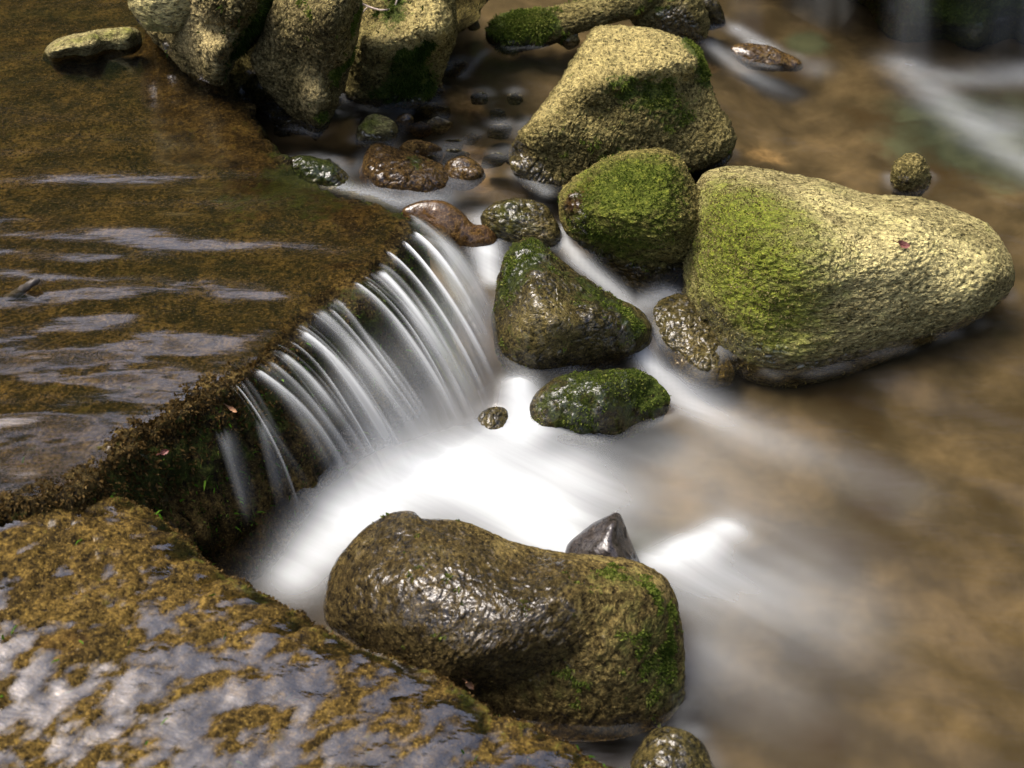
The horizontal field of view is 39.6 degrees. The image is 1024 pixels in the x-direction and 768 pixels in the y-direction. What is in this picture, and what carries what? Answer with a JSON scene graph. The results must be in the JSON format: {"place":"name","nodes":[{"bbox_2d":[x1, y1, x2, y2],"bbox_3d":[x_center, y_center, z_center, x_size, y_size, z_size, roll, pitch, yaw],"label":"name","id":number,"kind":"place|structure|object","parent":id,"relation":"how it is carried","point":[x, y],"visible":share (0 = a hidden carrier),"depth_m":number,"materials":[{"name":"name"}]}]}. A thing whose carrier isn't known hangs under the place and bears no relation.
{"place":"outdoors","nodes":[
{"label":"outdoors","id":0,"kind":"place"},
{"bbox_2d":[278,229,740,586],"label":"pool water","id":1,"kind":"structure","parent":0,"point":[509,480],"depth_m":2.06,"materials":[{"name":"white liquid"}]},
{"bbox_2d":[250,0,1023,767],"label":"stream bed","id":2,"kind":"object","parent":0,"point":[852,596],"visible":0.29,"depth_m":2.24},
{"bbox_2d":[0,0,453,581],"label":"rock ledge","id":3,"kind":"object","parent":2,"relation":"on","point":[186,250],"visible":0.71,"depth_m":2.17,"materials":[{"name":"brown stone"}]},
{"bbox_2d":[3,276,40,301],"bbox_3d":[-0.729,-0.140,2.119,0.059,0.041,0.019,-4,38,-5],"label":"stick","id":4,"kind":"object","parent":3,"relation":"on","point":[17,292],"visible":1,"depth_m":2.12,"materials":[{"name":"brown wood"}]},
{"bbox_2d":[42,27,141,65],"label":"stone","id":5,"kind":"object","parent":3,"relation":"on","point":[93,46],"visible":0.97,"depth_m":2.75,"materials":[{"name":"beige stone"}]},
{"bbox_2d":[156,449,168,454],"bbox_3d":[-0.461,0.091,1.875,0.018,0.006,0.005,-29,46,-32],"label":"leaf","id":6,"kind":"object","parent":3,"relation":"on","point":[164,452],"visible":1,"depth_m":1.88,"materials":[{"name":"pink plant"}]},
{"bbox_2d":[133,0,273,95],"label":"rock","id":7,"kind":"object","parent":3,"relation":"on","point":[208,44],"visible":0.79,"depth_m":2.58,"materials":[{"name":"beige stone"}]},
{"bbox_2d":[127,0,189,33],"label":"rock","id":8,"kind":"object","parent":7,"relation":"on","point":[166,16],"visible":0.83,"depth_m":2.58,"materials":[{"name":"beige stone"}]},
{"bbox_2d":[224,404,236,411],"bbox_3d":[-0.385,0.034,1.946,0.019,0.011,0.010,0,38,0],"label":"leaf","id":9,"kind":"object","parent":3,"relation":"on","point":[231,408],"visible":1,"depth_m":1.95,"materials":[{"name":"orange plant"}]},
{"bbox_2d":[241,232,486,452],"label":"waterfall","id":10,"kind":"structure","parent":3,"relation":"on","point":[384,433],"depth_m":2.18,"materials":[{"name":"liquid"}]},
{"bbox_2d":[274,123,291,136],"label":"stone","id":11,"kind":"object","parent":2,"relation":"on","point":[282,130],"visible":1,"depth_m":2.74,"materials":[{"name":"black stone"}]},
{"bbox_2d":[283,119,307,134],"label":"stone","id":12,"kind":"object","parent":2,"relation":"on","point":[295,127],"visible":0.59,"depth_m":2.74,"materials":[{"name":"grey stone"}]},
{"bbox_2d":[0,457,611,767],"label":"rock slab","id":13,"kind":"object","parent":2,"relation":"on","point":[133,635],"visible":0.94,"depth_m":1.63,"materials":[{"name":"brown stone"}]},
{"bbox_2d":[462,678,473,689],"bbox_3d":[-0.053,0.364,1.730,0.014,0.021,0.007,0,38,0],"label":"leaf","id":14,"kind":"object","parent":13,"relation":"on","point":[469,685],"visible":1,"depth_m":1.73,"materials":[{"name":"brown plant"}]},
{"bbox_2d":[250,0,363,140],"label":"rock","id":15,"kind":"object","parent":2,"relation":"on","point":[302,56],"visible":1,"depth_m":2.57,"materials":[{"name":"brown stone"}]},
{"bbox_2d":[292,155,365,201],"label":"rock","id":16,"kind":"object","parent":2,"relation":"on","point":[334,178],"visible":0.73,"depth_m":2.58,"materials":[{"name":"stone"}]},
{"bbox_2d":[229,0,488,115],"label":"rock","id":17,"kind":"object","parent":2,"relation":"on","point":[242,72],"visible":0.05,"depth_m":2.83,"materials":[{"name":"stone"}]},
{"bbox_2d":[355,114,398,148],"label":"stone","id":18,"kind":"object","parent":2,"relation":"on","point":[375,128],"visible":0.94,"depth_m":2.68,"materials":[{"name":"green stone"}]},
{"bbox_2d":[345,0,457,111],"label":"boulder","id":19,"kind":"object","parent":2,"relation":"on","point":[405,48],"visible":1,"depth_m":2.69,"materials":[{"name":"stone"}]},
{"bbox_2d":[362,0,397,10],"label":"twig","id":20,"kind":"object","parent":19,"relation":"on","point":[367,6],"visible":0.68,"depth_m":2.69,"materials":[{"name":"beige wood"}]},
{"bbox_2d":[395,113,413,133],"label":"pebble","id":21,"kind":"object","parent":2,"relation":"on","point":[404,121],"visible":0.96,"depth_m":2.74,"materials":[{"name":"stone"}]},
{"bbox_2d":[358,143,452,203],"bbox_3d":[-0.197,-0.385,2.628,0.178,0.094,0.147,0,38,0],"label":"stone","id":22,"kind":"object","parent":2,"relation":"on","point":[390,173],"visible":1,"depth_m":2.58,"materials":[{"name":"brown stone"}]},
{"bbox_2d":[409,122,431,138],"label":"stone","id":23,"kind":"object","parent":2,"relation":"on","point":[420,130],"visible":1,"depth_m":2.75,"materials":[{"name":"brown stone"}]},
{"bbox_2d":[399,139,442,160],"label":"stone","id":24,"kind":"object","parent":2,"relation":"on","point":[420,147],"visible":0.75,"depth_m":2.65,"materials":[{"name":"brown stone"}]},
{"bbox_2d":[424,155,438,161],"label":"stone","id":25,"kind":"object","parent":24,"relation":"on","point":[434,158],"visible":0.21,"depth_m":2.65,"materials":[{"name":"brown stone"}]},
{"bbox_2d":[420,102,450,118],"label":"stone","id":26,"kind":"object","parent":2,"relation":"on","point":[430,110],"visible":0.95,"depth_m":2.80,"materials":[{"name":"stone"}]},
{"bbox_2d":[433,81,444,97],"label":"pebble","id":27,"kind":"object","parent":2,"relation":"on","point":[440,91],"visible":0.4,"depth_m":2.84,"materials":[{"name":"grey stone"}]},
{"bbox_2d":[426,116,452,135],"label":"stone","id":28,"kind":"object","parent":2,"relation":"on","point":[439,125],"visible":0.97,"depth_m":2.75,"materials":[{"name":"stone"}]},
{"bbox_2d":[401,200,497,258],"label":"rock","id":29,"kind":"object","parent":2,"relation":"on","point":[457,232],"visible":0.97,"depth_m":2.47,"materials":[{"name":"brown stone"}]},
{"bbox_2d":[442,139,462,152],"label":"stone","id":30,"kind":"object","parent":2,"relation":"on","point":[453,144],"visible":0.78,"depth_m":2.70,"materials":[{"name":"grey stone"}]},
{"bbox_2d":[442,149,469,164],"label":"stone","id":31,"kind":"object","parent":2,"relation":"on","point":[451,153],"visible":0.62,"depth_m":2.67,"materials":[{"name":"grey stone"}]},
{"bbox_2d":[444,60,469,78],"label":"stone","id":32,"kind":"object","parent":2,"relation":"on","point":[454,69],"visible":0.92,"depth_m":2.93,"materials":[{"name":"black stone"}]},
{"bbox_2d":[445,156,485,190],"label":"stone","id":33,"kind":"object","parent":2,"relation":"on","point":[465,173],"visible":0.98,"depth_m":2.60,"materials":[{"name":"brown stone"}]},
{"bbox_2d":[463,132,481,144],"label":"stone","id":34,"kind":"object","parent":2,"relation":"on","point":[472,138],"visible":0.99,"depth_m":2.74,"materials":[{"name":"grey stone"}]},
{"bbox_2d":[468,21,479,30],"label":"pebble","id":35,"kind":"object","parent":2,"relation":"on","point":[475,26],"visible":0.66,"depth_m":3.08,"materials":[{"name":"brown stone"}]},
{"bbox_2d":[470,92,487,104],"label":"stone","id":36,"kind":"object","parent":2,"relation":"on","point":[479,98],"visible":1,"depth_m":2.86,"materials":[{"name":"grey stone"}]},
{"bbox_2d":[474,406,507,430],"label":"stone","id":37,"kind":"object","parent":2,"relation":"on","point":[493,418],"visible":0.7,"depth_m":2.18,"materials":[{"name":"stone"}]},
{"bbox_2d":[481,153,507,168],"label":"stone","id":38,"kind":"object","parent":2,"relation":"on","point":[491,160],"visible":1,"depth_m":2.68,"materials":[{"name":"grey stone"}]},
{"bbox_2d":[490,108,506,121],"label":"stone","id":39,"kind":"object","parent":2,"relation":"on","point":[498,115],"visible":1,"depth_m":2.81,"materials":[{"name":"grey stone"}]},
{"bbox_2d":[487,123,511,139],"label":"stone","id":40,"kind":"object","parent":2,"relation":"on","point":[499,131],"visible":1,"depth_m":2.76,"materials":[{"name":"grey stone"}]},
{"bbox_2d":[323,511,685,741],"bbox_3d":[-0.006,0.298,1.822,0.474,0.242,0.252,8,39,10],"label":"boulder","id":41,"kind":"object","parent":2,"relation":"on","point":[572,647],"visible":0.98,"depth_m":1.74,"materials":[{"name":"brown stone"}]},
{"bbox_2d":[507,92,523,104],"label":"stone","id":42,"kind":"object","parent":2,"relation":"on","point":[515,98],"visible":1,"depth_m":2.86,"materials":[{"name":"grey stone"}]},
{"bbox_2d":[480,197,561,253],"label":"rock","id":43,"kind":"object","parent":2,"relation":"on","point":[508,222],"visible":0.88,"depth_m":2.47,"materials":[{"name":"grey stone"}]},
{"bbox_2d":[558,34,579,49],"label":"pebble","id":44,"kind":"object","parent":2,"relation":"on","point":[571,42],"visible":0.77,"depth_m":3.01,"materials":[{"name":"stone"}]},
{"bbox_2d":[484,0,658,56],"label":"log","id":45,"kind":"object","parent":2,"relation":"on","point":[512,32],"visible":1,"depth_m":2.98,"materials":[{"name":"wood"},{"name":"moss"}]},
{"bbox_2d":[490,237,652,380],"bbox_3d":[0.076,-0.104,2.329,0.277,0.197,0.221,22,43,26],"label":"rock","id":46,"kind":"object","parent":2,"relation":"on","point":[554,315],"visible":0.98,"depth_m":2.27,"materials":[{"name":"brown stone"}]},
{"bbox_2d":[529,367,671,445],"bbox_3d":[0.137,0.031,2.209,0.224,0.127,0.134,0,38,0],"label":"rock","id":47,"kind":"object","parent":2,"relation":"on","point":[596,406],"visible":0.99,"depth_m":2.18,"materials":[{"name":"green stone"}]},
{"bbox_2d":[565,512,639,561],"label":"rock","id":48,"kind":"object","parent":2,"relation":"on","point":[608,536],"visible":0.36,"depth_m":1.93,"materials":[{"name":"stone"}]},
{"bbox_2d":[507,24,736,197],"bbox_3d":[0.212,-0.511,2.705,0.443,0.333,0.392,0,38,0],"label":"boulder","id":49,"kind":"object","parent":2,"relation":"on","point":[618,88],"visible":0.94,"depth_m":2.57,"materials":[{"name":"beige stone"}]},
{"bbox_2d":[557,147,700,295],"bbox_3d":[0.212,-0.282,2.473,0.270,0.232,0.262,0,38,0],"label":"boulder","id":50,"kind":"object","parent":2,"relation":"on","point":[630,218],"visible":0.99,"depth_m":2.40,"materials":[{"name":"green plant"}]},
{"bbox_2d":[630,0,710,44],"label":"rock","id":51,"kind":"object","parent":2,"relation":"on","point":[689,19],"visible":0.84,"depth_m":3.04,"materials":[{"name":"stone"}]},
{"bbox_2d":[629,726,715,767],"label":"rock","id":52,"kind":"object","parent":2,"relation":"on","point":[669,747],"visible":1,"depth_m":1.70,"materials":[{"name":"brown stone"}]},
{"bbox_2d":[651,293,734,389],"bbox_3d":[0.296,-0.068,2.362,0.111,0.092,0.197,-13,40,-16],"label":"rock","id":53,"kind":"object","parent":2,"relation":"on","point":[696,355],"visible":0.99,"depth_m":2.33,"materials":[{"name":"brown stone"}]},
{"bbox_2d":[691,151,732,172],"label":"stone","id":54,"kind":"object","parent":2,"relation":"on","point":[722,162],"visible":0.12,"depth_m":2.76,"materials":[{"name":"black stone"}]},
{"bbox_2d":[703,0,725,30],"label":"stone","id":55,"kind":"object","parent":2,"relation":"on","point":[713,8],"visible":0.66,"depth_m":3.12,"materials":[{"name":"stone"}]},
{"bbox_2d":[731,43,802,71],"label":"stone","id":56,"kind":"object","parent":2,"relation":"on","point":[756,57],"visible":1,"depth_m":3.08,"materials":[{"name":"brown stone"}]},
{"bbox_2d":[681,166,1014,388],"bbox_3d":[0.579,-0.210,2.435,0.583,0.294,0.457,0,38,0],"label":"boulder","id":57,"kind":"object","parent":2,"relation":"on","point":[793,281],"visible":0.98,"depth_m":2.31,"materials":[{"name":"stone"}]},
{"bbox_2d":[893,240,909,247],"bbox_3d":[0.625,-0.226,2.282,0.032,0.017,0.011,0,38,0],"label":"leaf","id":58,"kind":"object","parent":57,"relation":"on","point":[902,244],"visible":1,"depth_m":2.29,"materials":[{"name":"pink plant"}]},
{"bbox_2d":[890,153,931,196],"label":"stone","id":59,"kind":"object","parent":2,"relation":"on","point":[910,174],"visible":0.95,"depth_m":2.68,"materials":[{"name":"brown stone"}]},
{"bbox_2d":[849,0,1023,49],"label":"rock","id":60,"kind":"object","parent":2,"relation":"on","point":[972,24],"visible":0.97,"depth_m":3.22,"materials":[{"name":"black stone"}]}
]}

